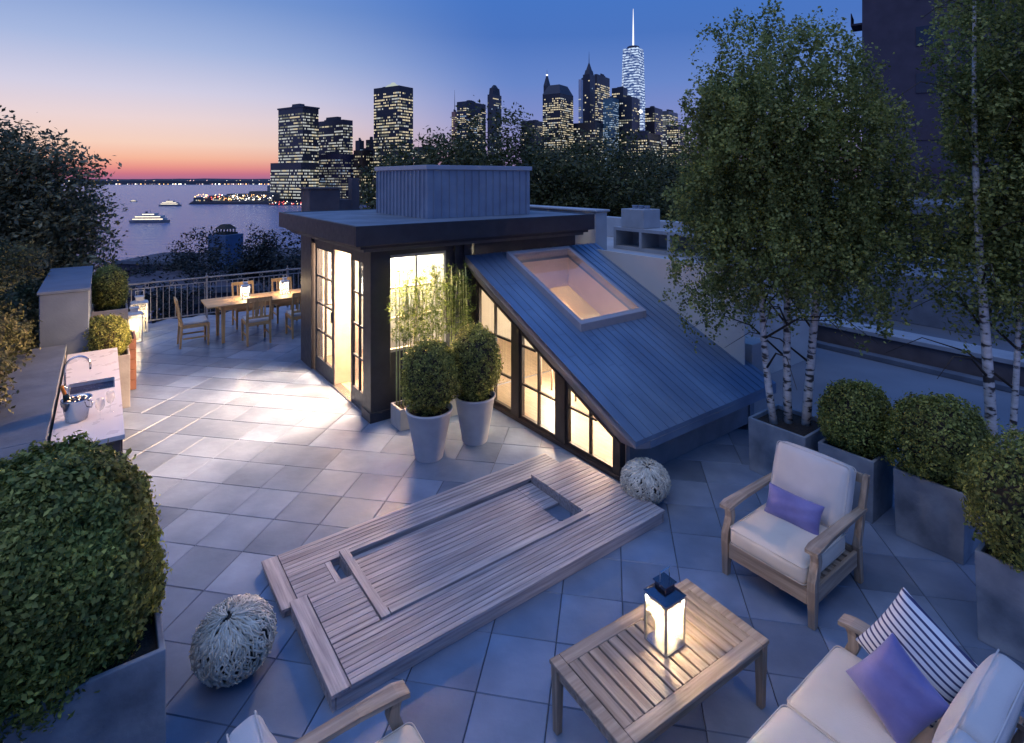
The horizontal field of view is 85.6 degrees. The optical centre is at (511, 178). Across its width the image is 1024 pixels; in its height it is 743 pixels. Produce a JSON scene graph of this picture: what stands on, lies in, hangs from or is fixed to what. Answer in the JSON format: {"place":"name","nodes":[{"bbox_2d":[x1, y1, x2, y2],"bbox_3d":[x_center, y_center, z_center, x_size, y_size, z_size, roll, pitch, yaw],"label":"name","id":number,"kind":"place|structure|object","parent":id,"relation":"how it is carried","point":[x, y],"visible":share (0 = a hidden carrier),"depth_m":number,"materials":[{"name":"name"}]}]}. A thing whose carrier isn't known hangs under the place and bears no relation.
{"place":"outdoors","nodes":[
{"label":"outdoors","id":0,"kind":"place"},
{"bbox_2d":[58,178,269,184],"bbox_3d":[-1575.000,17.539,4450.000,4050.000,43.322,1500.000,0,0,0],"label":"shore","id":1,"kind":"structure","parent":0,"point":[205,181],"depth_m":3732.49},
{"bbox_2d":[189,200,274,203],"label":"pier ground","id":2,"kind":"structure","parent":0,"point":[236,202],"depth_m":833.71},
{"bbox_2d":[249,191,269,200],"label":"harbour shed","id":3,"kind":"structure","parent":2,"relation":"on","point":[255,194],"depth_m":880.00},
{"bbox_2d":[263,193,279,201],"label":"harbour shed","id":4,"kind":"structure","parent":2,"relation":"on","point":[274,197],"depth_m":860.00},
{"bbox_2d":[354,148,372,200],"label":"skyscraper","id":5,"kind":"structure","parent":0,"point":[363,158],"depth_m":936.76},
{"bbox_2d":[374,82,412,178],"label":"skyscraper","id":6,"kind":"structure","parent":0,"point":[393,110],"depth_m":915.84,"materials":[{"name":"glass"}]},
{"bbox_2d":[374,92,412,176],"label":"lit windows","id":7,"kind":"structure","parent":6,"relation":"in","point":[393,92],"depth_m":913.33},
{"bbox_2d":[0,0,861,179],"label":"sky","id":8,"kind":"structure","parent":0,"point":[171,89],"materials":[{"name":"blue"}]},
{"bbox_2d":[62,185,837,274],"bbox_3d":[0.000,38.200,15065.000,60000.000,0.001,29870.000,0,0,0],"label":"water","id":9,"kind":"structure","parent":0,"point":[145,239],"depth_m":562.76,"materials":[{"name":"blue liquid"}]},
{"bbox_2d":[128,210,169,222],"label":"ferry","id":10,"kind":"object","parent":9,"relation":"on","point":[147,217],"visible":1,"depth_m":479.58,"materials":[{"name":"paint"}]},
{"bbox_2d":[267,186,849,204],"bbox_3d":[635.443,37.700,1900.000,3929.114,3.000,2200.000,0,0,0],"label":"city ground","id":11,"kind":"structure","parent":0,"point":[284,202],"depth_m":861.81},
{"bbox_2d":[270,162,315,201],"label":"skyscraper","id":12,"kind":"structure","parent":11,"relation":"on","point":[287,180],"depth_m":902.25,"materials":[{"name":"glass"}]},
{"bbox_2d":[270,170,315,198],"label":"lit windows","id":13,"kind":"structure","parent":12,"relation":"in","point":[271,170],"depth_m":898.51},
{"bbox_2d":[277,104,319,186],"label":"skyscraper","id":14,"kind":"structure","parent":11,"relation":"on","point":[298,132],"depth_m":916.40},
{"bbox_2d":[278,113,318,185],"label":"lit windows","id":15,"kind":"structure","parent":14,"relation":"in","point":[303,113],"depth_m":921.17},
{"bbox_2d":[319,117,352,153],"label":"skyscraper","id":16,"kind":"structure","parent":11,"relation":"on","point":[335,133],"depth_m":964.19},
{"bbox_2d":[320,125,352,153],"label":"lit windows","id":17,"kind":"structure","parent":16,"relation":"in","point":[336,125],"depth_m":959.27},
{"bbox_2d":[319,151,353,198],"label":"skyscraper","id":18,"kind":"structure","parent":11,"relation":"on","point":[336,168],"depth_m":942.82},
{"bbox_2d":[319,159,347,197],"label":"lit windows","id":19,"kind":"structure","parent":18,"relation":"in","point":[336,159],"depth_m":939.34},
{"bbox_2d":[452,97,456,161],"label":"skyscraper","id":20,"kind":"structure","parent":11,"relation":"on","point":[454,114],"depth_m":1304.01,"materials":[{"name":"metal"}]},
{"bbox_2d":[457,100,485,153],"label":"skyscraper","id":21,"kind":"structure","parent":11,"relation":"on","point":[461,115],"depth_m":1214.09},
{"bbox_2d":[487,85,500,165],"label":"skyscraper","id":22,"kind":"structure","parent":11,"relation":"on","point":[494,99],"depth_m":1306.93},
{"bbox_2d":[522,120,542,163],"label":"skyscraper","id":23,"kind":"structure","parent":11,"relation":"on","point":[535,124],"depth_m":1263.02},
{"bbox_2d":[543,84,572,170],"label":"skyscraper","id":24,"kind":"structure","parent":11,"relation":"on","point":[557,105],"depth_m":1063.86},
{"bbox_2d":[543,98,571,151],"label":"lit windows","id":25,"kind":"structure","parent":24,"relation":"in","point":[552,98],"depth_m":1062.59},
{"bbox_2d":[579,78,582,122],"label":"skyscraper","id":26,"kind":"structure","parent":11,"relation":"on","point":[581,100],"depth_m":1352.11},
{"bbox_2d":[573,121,602,161],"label":"skyscraper","id":27,"kind":"structure","parent":11,"relation":"on","point":[593,126],"depth_m":1094.11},
{"bbox_2d":[583,63,594,122],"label":"skyscraper","id":28,"kind":"structure","parent":11,"relation":"on","point":[588,96],"depth_m":1156.29,"materials":[{"name":"glass"}]},
{"bbox_2d":[594,74,609,123],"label":"skyscraper","id":29,"kind":"structure","parent":11,"relation":"on","point":[602,86],"depth_m":1265.83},
{"bbox_2d":[603,96,618,179],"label":"skyscraper","id":30,"kind":"structure","parent":11,"relation":"on","point":[611,114],"depth_m":1107.40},
{"bbox_2d":[612,86,627,98],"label":"skyscraper","id":31,"kind":"structure","parent":11,"relation":"on","point":[619,92],"depth_m":1167.08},
{"bbox_2d":[618,95,639,167],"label":"skyscraper","id":32,"kind":"structure","parent":11,"relation":"on","point":[629,110],"depth_m":1130.10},
{"bbox_2d":[622,13,644,130],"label":"skyscraper","id":33,"kind":"structure","parent":11,"relation":"on","point":[633,80],"depth_m":1478.60,"materials":[{"name":"blue"}]},
{"bbox_2d":[627,131,660,179],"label":"skyscraper","id":34,"kind":"structure","parent":11,"relation":"on","point":[654,138],"depth_m":1016.12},
{"bbox_2d":[645,106,662,158],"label":"skyscraper","id":35,"kind":"structure","parent":11,"relation":"on","point":[653,119],"depth_m":1189.50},
{"bbox_2d":[663,109,677,164],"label":"skyscraper","id":36,"kind":"structure","parent":11,"relation":"on","point":[666,114],"depth_m":1305.56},
{"bbox_2d":[667,124,688,168],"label":"skyscraper","id":37,"kind":"structure","parent":11,"relation":"on","point":[675,135],"depth_m":1057.28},
{"bbox_2d":[123,304,1023,742],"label":"terrace paving","id":38,"kind":"structure","parent":0,"point":[213,418],"depth_m":4.71,"materials":[{"name":"stone"}]},
{"bbox_2d":[0,234,51,413],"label":"ivy hedge","id":39,"kind":"object","parent":38,"relation":"on","point":[15,332],"visible":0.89,"depth_m":7.55,"materials":[{"name":"green plant"}]},
{"bbox_2d":[0,344,66,459],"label":"parapet wall","id":40,"kind":"structure","parent":38,"relation":"on","point":[38,379],"depth_m":5.52,"materials":[{"name":"stone"}]},
{"bbox_2d":[37,266,92,359],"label":"wall block","id":41,"kind":"structure","parent":38,"relation":"on","point":[65,301],"depth_m":7.42,"materials":[{"name":"paint"}]},
{"bbox_2d":[0,430,172,742],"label":"potted boxwood","id":42,"kind":"object","parent":38,"relation":"on","point":[83,564],"visible":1,"depth_m":2.79,"materials":[{"name":"plant"}]},
{"bbox_2d":[51,347,124,456],"bbox_3d":[-4.653,2.545,6.111,0.530,1.210,3.200,0,0,-36],"label":"kitchen counter","id":43,"kind":"object","parent":38,"relation":"on","point":[96,373],"visible":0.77,"depth_m":5.89,"materials":[{"name":"white stone"}]},
{"bbox_2d":[60,393,92,422],"bbox_3d":[-4.158,2.195,5.283,0.243,0.211,0.243,0,0,41],"label":"ice bucket","id":44,"kind":"object","parent":43,"relation":"on","point":[76,410],"visible":0.97,"depth_m":5.22,"materials":[{"name":"silver metal"}]},
{"bbox_2d":[82,313,132,407],"bbox_3d":[-5.753,2.551,7.796,0.694,1.297,0.689,0,0,-36],"label":"potted boxwood","id":45,"kind":"object","parent":38,"relation":"on","point":[108,331],"visible":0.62,"depth_m":7.71,"materials":[{"name":"plant"}]},
{"bbox_2d":[91,264,129,330],"bbox_3d":[-6.999,2.328,9.623,0.616,1.743,0.923,0,0,-37],"label":"potted boxwood","id":46,"kind":"object","parent":38,"relation":"on","point":[110,290],"visible":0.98,"depth_m":9.41,"materials":[{"name":"plant"}]},
{"bbox_2d":[120,331,135,389],"bbox_3d":[-6.082,2.800,8.462,0.530,0.780,0.560,0,0,-36],"label":"wooden planter","id":47,"kind":"object","parent":38,"relation":"on","point":[132,346],"visible":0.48,"depth_m":8.37,"materials":[{"name":"wood"}]},
{"bbox_2d":[128,302,142,342],"bbox_3d":[-7.450,2.815,10.908,0.284,0.771,0.284,0,0,-36],"label":"lantern","id":48,"kind":"object","parent":38,"relation":"on","point":[134,311],"visible":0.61,"depth_m":10.88,"materials":[{"name":"white paint"}]},
{"bbox_2d":[131,290,147,332],"bbox_3d":[-7.799,2.772,11.583,0.305,0.857,0.305,0,0,-36],"label":"lantern","id":49,"kind":"object","parent":38,"relation":"on","point":[139,299],"visible":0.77,"depth_m":11.54,"materials":[{"name":"white paint"}]},
{"bbox_2d":[174,297,209,348],"bbox_3d":[-6.193,2.740,10.694,0.564,0.920,0.458,0,0,-37],"label":"dining chair","id":50,"kind":"object","parent":38,"relation":"on","point":[192,322],"visible":1,"depth_m":10.62,"materials":[{"name":"brown wood"}]},
{"bbox_2d":[127,266,300,323],"bbox_3d":[-5.994,2.685,13.541,6.228,1.030,0.080,0,0,-36],"label":"railing","id":51,"kind":"object","parent":38,"relation":"on","point":[287,269],"visible":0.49,"depth_m":12.66,"materials":[{"name":"metal"}]},
{"bbox_2d":[188,593,277,688],"bbox_3d":[-1.808,2.983,3.599,0.516,0.436,0.521,0,0,0],"label":"twig ball","id":52,"kind":"object","parent":38,"relation":"on","point":[233,638],"visible":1,"depth_m":3.46,"materials":[{"name":"wicker"}]},
{"bbox_2d":[231,280,258,329],"bbox_3d":[-5.835,2.740,12.088,0.458,0.920,0.564,0,0,-37],"label":"dining chair","id":53,"kind":"object","parent":38,"relation":"on","point":[233,284],"visible":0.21,"depth_m":12.16,"materials":[{"name":"brown wood"}]},
{"bbox_2d":[201,288,300,342],"bbox_3d":[-5.136,2.825,11.563,2.300,0.750,0.876,0,0,-36],"label":"dining table","id":54,"kind":"object","parent":38,"relation":"on","point":[223,305],"visible":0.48,"depth_m":11.24,"materials":[{"name":"brown wood"}]},
{"bbox_2d":[241,296,271,346],"bbox_3d":[-5.013,2.740,10.860,0.458,0.920,0.564,0,0,-37],"label":"dining chair","id":55,"kind":"object","parent":38,"relation":"on","point":[248,320],"visible":1,"depth_m":10.70,"materials":[{"name":"brown wood"}]},
{"bbox_2d":[271,277,297,323],"bbox_3d":[-5.176,2.740,12.576,0.458,0.920,0.564,0,0,-37],"label":"dining chair","id":56,"kind":"object","parent":38,"relation":"on","point":[277,289],"visible":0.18,"depth_m":12.63,"materials":[{"name":"brown wood"}]},
{"bbox_2d":[285,292,300,338],"bbox_3d":[-4.346,2.740,11.354,0.458,0.920,0.564,0,0,-37],"label":"dining chair","id":57,"kind":"object","parent":38,"relation":"on","point":[291,313],"visible":0.52,"depth_m":11.11,"materials":[{"name":"brown wood"}]},
{"bbox_2d":[206,680,424,742],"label":"armchair","id":58,"kind":"object","parent":38,"relation":"on","point":[389,698],"visible":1,"depth_m":2.72,"materials":[{"name":"brown wood"}]},
{"bbox_2d":[400,336,460,462],"bbox_3d":[-0.952,2.498,6.381,0.732,1.403,0.698,0,0,0],"label":"potted boxwood","id":59,"kind":"object","parent":38,"relation":"on","point":[429,369],"visible":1,"depth_m":6.20,"materials":[{"name":"plant"}]},
{"bbox_2d":[385,260,476,430],"bbox_3d":[-1.050,2.160,7.465,1.375,2.079,0.444,0,0,-37],"label":"potted bamboo","id":60,"kind":"object","parent":38,"relation":"on","point":[399,420],"visible":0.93,"depth_m":7.36,"materials":[{"name":"plant"}]},
{"bbox_2d":[261,453,664,712],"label":"timber platform","id":61,"kind":"structure","parent":38,"relation":"on","point":[426,578],"depth_m":4.51,"materials":[{"name":"wood"}]},
{"bbox_2d":[449,321,503,445],"bbox_3d":[-0.456,2.474,6.786,0.717,1.451,0.719,0,0,0],"label":"potted boxwood","id":62,"kind":"object","parent":38,"relation":"on","point":[476,355],"visible":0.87,"depth_m":6.60,"materials":[{"name":"plant"}]},
{"bbox_2d":[279,165,775,480],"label":"rooftop pavilion","id":63,"kind":"structure","parent":38,"relation":"on","point":[596,329],"depth_m":7.68,"materials":[{"name":"grey metal"}]},
{"bbox_2d":[315,243,333,383],"bbox_3d":[-3.029,2.133,8.967,0.045,2.095,0.900,0,0,-36],"label":"door","id":64,"kind":"structure","parent":63,"relation":"in","point":[321,364],"depth_m":8.95,"materials":[{"name":"black glass"}]},
{"bbox_2d":[299,178,358,210],"bbox_3d":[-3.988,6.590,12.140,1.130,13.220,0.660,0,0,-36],"label":"chimney","id":65,"kind":"object","parent":63,"relation":"on","point":[319,198],"visible":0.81,"depth_m":11.87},
{"bbox_2d":[327,251,362,303],"bbox_3d":[-2.899,1.650,10.264,1.050,1.200,0.050,0,0,-37],"label":"window","id":66,"kind":"structure","parent":63,"relation":"in","point":[329,301],"depth_m":9.95,"materials":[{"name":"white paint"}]},
{"bbox_2d":[351,254,362,408],"bbox_3d":[-2.130,2.133,7.754,0.045,2.095,0.600,0,0,-36],"label":"door","id":67,"kind":"structure","parent":63,"relation":"in","point":[356,392],"depth_m":7.85,"materials":[{"name":"black metal"}]},
{"bbox_2d":[391,251,445,351],"bbox_3d":[-1.337,1.685,7.700,0.930,1.310,0.045,0,0,-36],"label":"window","id":68,"kind":"structure","parent":63,"relation":"in","point":[435,252],"depth_m":7.68,"materials":[{"name":"black metal"}]},
{"bbox_2d":[478,282,511,411],"bbox_3d":[-0.230,2.328,7.791,0.050,1.644,0.860,0,0,-36],"label":"window","id":69,"kind":"structure","parent":63,"relation":"in","point":[480,288],"depth_m":7.78,"materials":[{"name":"brown metal"}]},
{"bbox_2d":[520,330,555,436],"bbox_3d":[0.344,2.566,7.016,0.050,1.167,0.730,0,0,-37],"label":"window","id":70,"kind":"structure","parent":63,"relation":"in","point":[537,423],"depth_m":7.09,"materials":[{"name":"brown metal"}]},
{"bbox_2d":[566,381,614,470],"bbox_3d":[0.895,2.775,6.272,0.050,0.751,0.780,0,0,-37],"label":"window","id":71,"kind":"structure","parent":63,"relation":"in","point":[592,416],"depth_m":6.33,"materials":[{"name":"brown metal"}]},
{"bbox_2d":[620,457,671,504],"bbox_3d":[1.331,3.008,5.530,0.507,0.386,0.510,0,0,0],"label":"twig ball","id":72,"kind":"object","parent":38,"relation":"on","point":[645,478],"visible":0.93,"depth_m":5.38,"materials":[{"name":"wicker"}]},
{"bbox_2d":[549,578,768,742],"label":"coffee table","id":73,"kind":"object","parent":38,"relation":"on","point":[621,680],"visible":0.92,"depth_m":3.19,"materials":[{"name":"brown wood"}]},
{"bbox_2d":[643,566,686,658],"bbox_3d":[0.919,2.570,3.330,0.180,0.441,0.180,0,0,-33],"label":"lantern","id":74,"kind":"object","parent":73,"relation":"on","point":[666,595],"visible":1,"depth_m":3.31,"materials":[{"name":"metal"}]},
{"bbox_2d":[719,441,869,630],"bbox_3d":[2.296,2.748,4.479,0.978,0.904,0.780,0,0,-37],"label":"armchair","id":75,"kind":"object","parent":38,"relation":"on","point":[811,570],"visible":0.85,"depth_m":4.37,"materials":[{"name":"fabric"}]},
{"bbox_2d":[764,482,824,534],"bbox_3d":[2.279,2.680,4.485,0.134,0.238,0.438,30,-17,-36],"label":"throw pillow","id":76,"kind":"object","parent":75,"relation":"on","point":[796,510],"visible":0.98,"depth_m":4.43,"materials":[{"name":"fabric"}]},
{"bbox_2d":[658,0,950,475],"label":"potted birch","id":77,"kind":"object","parent":38,"relation":"on","point":[778,201],"visible":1,"depth_m":5.69,"materials":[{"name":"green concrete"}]},
{"bbox_2d":[815,378,895,522],"bbox_3d":[3.394,2.588,5.450,0.727,1.224,0.704,0,0,-37],"label":"potted boxwood","id":78,"kind":"object","parent":38,"relation":"on","point":[853,415],"visible":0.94,"depth_m":5.28,"materials":[{"name":"plant"}]},
{"bbox_2d":[746,613,1023,742],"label":"sofa","id":79,"kind":"object","parent":38,"relation":"on","point":[827,701],"visible":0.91,"depth_m":2.76,"materials":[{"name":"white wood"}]},
{"bbox_2d":[846,633,949,742],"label":"throw pillow","id":80,"kind":"object","parent":79,"relation":"on","point":[905,699],"visible":0.99,"depth_m":2.77,"materials":[{"name":"fabric"}]},
{"bbox_2d":[856,587,977,727],"bbox_3d":[2.139,2.520,2.926,0.154,0.419,0.419,27,11,-33],"label":"throw pillow","id":81,"kind":"object","parent":79,"relation":"on","point":[946,665],"visible":0.67,"depth_m":2.88,"materials":[{"name":"fabric"}]},
{"bbox_2d":[878,389,993,564],"bbox_3d":[3.802,2.554,4.946,0.894,1.292,0.853,0,0,-36],"label":"potted boxwood","id":82,"kind":"object","parent":38,"relation":"on","point":[937,438],"visible":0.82,"depth_m":4.75,"materials":[{"name":"grey concrete"}]},
{"bbox_2d":[886,0,1023,531],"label":"potted birch","id":83,"kind":"object","parent":38,"relation":"on","point":[991,213],"visible":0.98,"depth_m":5.21,"materials":[{"name":"green plant"}]},
{"bbox_2d":[952,418,1023,662],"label":"potted boxwood","id":84,"kind":"object","parent":38,"relation":"on","point":[995,495],"visible":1,"depth_m":3.76,"materials":[{"name":"plant"}]},
{"bbox_2d":[771,340,1023,493],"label":"neighbour roof","id":85,"kind":"structure","parent":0,"point":[893,377],"depth_m":9.74,"materials":[{"name":"stone"}]},
{"bbox_2d":[819,252,1023,352],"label":"neighbour house","id":86,"kind":"structure","parent":0,"point":[926,320],"depth_m":12.88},
{"bbox_2d":[851,0,1023,199],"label":"apartment tower","id":87,"kind":"structure","parent":0,"point":[888,28],"depth_m":40.18,"materials":[{"name":"brick"}]},
{"bbox_2d":[916,168,941,186],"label":"window","id":88,"kind":"structure","parent":87,"relation":"in","point":[934,170],"depth_m":39.46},
{"bbox_2d":[916,120,941,139],"bbox_3d":[29.843,-3.500,39.597,1.500,1.400,0.045,0,0,36],"label":"window","id":89,"kind":"structure","parent":87,"relation":"in","point":[928,127],"depth_m":39.59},
{"bbox_2d":[916,72,941,92],"bbox_3d":[29.843,-6.900,39.597,1.500,1.400,0.045,0,0,36],"label":"window","id":90,"kind":"structure","parent":87,"relation":"in","point":[921,87],"depth_m":39.73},
{"bbox_2d":[916,24,941,45],"bbox_3d":[29.843,-10.300,39.597,1.500,1.400,0.045,0,0,36],"label":"window","id":91,"kind":"structure","parent":87,"relation":"in","point":[923,36],"depth_m":39.73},
{"bbox_2d":[873,197,1020,259],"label":"house","id":92,"kind":"structure","parent":0,"point":[928,212],"depth_m":19.98,"materials":[{"name":"brick"}]},
{"bbox_3d":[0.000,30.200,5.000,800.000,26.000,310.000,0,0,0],"label":"ground","id":93,"kind":"structure","parent":0,"visible":0},
{"bbox_2d":[0,105,137,348],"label":"tree","id":94,"kind":"object","parent":93,"relation":"on","point":[39,204],"visible":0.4,"depth_m":10.55,"materials":[{"name":"green plant"}]},
{"bbox_2d":[124,255,171,277],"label":"tree","id":95,"kind":"object","parent":93,"relation":"on","point":[146,269],"visible":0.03,"depth_m":46.06,"materials":[{"name":"green plant"}]},
{"bbox_2d":[127,273,190,323],"bbox_3d":[-21.945,11.606,34.212,8.117,11.455,6.403,0,0,0],"label":"tree","id":96,"kind":"object","parent":93,"relation":"on","point":[157,289],"visible":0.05,"depth_m":33.93,"materials":[{"name":"green plant"}]},
{"bbox_2d":[114,252,207,276],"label":"tree","id":97,"kind":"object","parent":93,"relation":"on","point":[125,262],"depth_m":70.42,"materials":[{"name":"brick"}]},
{"bbox_2d":[143,281,223,322],"bbox_3d":[-18.719,11.884,32.009,8.720,12.113,6.340,0,0,0],"label":"tree","id":98,"kind":"object","parent":93,"relation":"on","point":[200,291],"visible":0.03,"depth_m":32.05,"materials":[{"name":"green plant"}]},
{"bbox_2d":[163,226,237,272],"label":"tree","id":99,"kind":"object","parent":93,"relation":"on","point":[185,255],"visible":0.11,"depth_m":47.75,"materials":[{"name":"green plant"}]},
{"bbox_2d":[178,247,240,283],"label":"tree","id":100,"kind":"object","parent":93,"relation":"on","point":[195,267],"visible":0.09,"depth_m":43.58,"materials":[{"name":"green plant"}]},
{"bbox_2d":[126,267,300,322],"bbox_3d":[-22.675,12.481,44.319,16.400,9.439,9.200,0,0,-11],"label":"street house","id":101,"kind":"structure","parent":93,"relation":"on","point":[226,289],"depth_m":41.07,"materials":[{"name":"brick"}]},
{"bbox_2d":[208,224,242,268],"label":"blue tower","id":102,"kind":"structure","parent":93,"relation":"on","point":[231,237],"depth_m":55.34,"materials":[{"name":"paint"}]},
{"bbox_2d":[220,234,275,268],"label":"tree","id":103,"kind":"object","parent":93,"relation":"on","point":[241,246],"visible":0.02,"depth_m":49.71,"materials":[{"name":"green plant"}]},
{"bbox_2d":[218,224,297,282],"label":"tree","id":104,"kind":"object","parent":93,"relation":"on","point":[253,258],"visible":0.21,"depth_m":43.46,"materials":[{"name":"green plant"}]},
{"bbox_2d":[226,273,292,311],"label":"tree","id":105,"kind":"object","parent":93,"relation":"on","point":[265,284],"depth_m":30.03,"materials":[{"name":"green plant"}]},
{"bbox_2d":[250,229,300,310],"bbox_3d":[-13.996,10.011,36.084,8.139,14.722,8.471,0,0,39],"label":"tree","id":106,"kind":"object","parent":93,"relation":"on","point":[281,264],"visible":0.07,"depth_m":35.25,"materials":[{"name":"green plant"}]},
{"bbox_2d":[341,134,504,208],"bbox_3d":[-3.211,7.624,23.686,10.496,19.163,8.572,0,0,0],"label":"tree","id":107,"kind":"object","parent":93,"relation":"on","point":[461,155],"visible":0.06,"depth_m":23.17,"materials":[{"name":"green plant"}]},
{"bbox_2d":[371,95,620,215],"bbox_3d":[-1.053,6.469,26.855,13.523,21.472,11.420,0,0,0],"label":"tree","id":108,"kind":"object","parent":93,"relation":"on","point":[507,153],"visible":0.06,"depth_m":25.68,"materials":[{"name":"green plant"}]},
{"bbox_2d":[516,138,641,216],"bbox_3d":[2.786,7.501,29.737,11.735,19.410,9.780,0,0,0],"label":"tree","id":109,"kind":"object","parent":93,"relation":"on","point":[581,164],"visible":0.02,"depth_m":28.53,"materials":[{"name":"green plant"}]},
{"bbox_2d":[526,126,705,221],"bbox_3d":[4.338,7.290,26.940,13.533,19.832,11.502,0,0,0],"label":"tree","id":110,"kind":"object","parent":93,"relation":"on","point":[652,199],"visible":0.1,"depth_m":25.79,"materials":[{"name":"green plant"}]},
{"bbox_2d":[602,145,709,221],"bbox_3d":[8.245,7.568,32.606,11.970,19.275,10.108,0,0,0],"label":"tree","id":111,"kind":"object","parent":93,"relation":"on","point":[660,161],"visible":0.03,"depth_m":32.12,"materials":[{"name":"green plant"}]},
{"bbox_2d":[530,205,813,429],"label":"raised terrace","id":112,"kind":"structure","parent":93,"relation":"on","point":[601,234],"depth_m":10.16,"materials":[{"name":"concrete"}]},
{"bbox_2d":[614,205,709,258],"bbox_3d":[2.810,0.935,10.240,0.560,0.845,1.980,0,0,-37],"label":"chimney","id":113,"kind":"object","parent":112,"relation":"on","point":[639,229],"visible":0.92,"depth_m":10.48,"materials":[{"name":"metal"}]},
{"bbox_2d":[817,317,1023,386],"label":"neighbour parapet","id":114,"kind":"structure","parent":93,"relation":"on","point":[927,352],"depth_m":10.48,"materials":[{"name":"concrete"}]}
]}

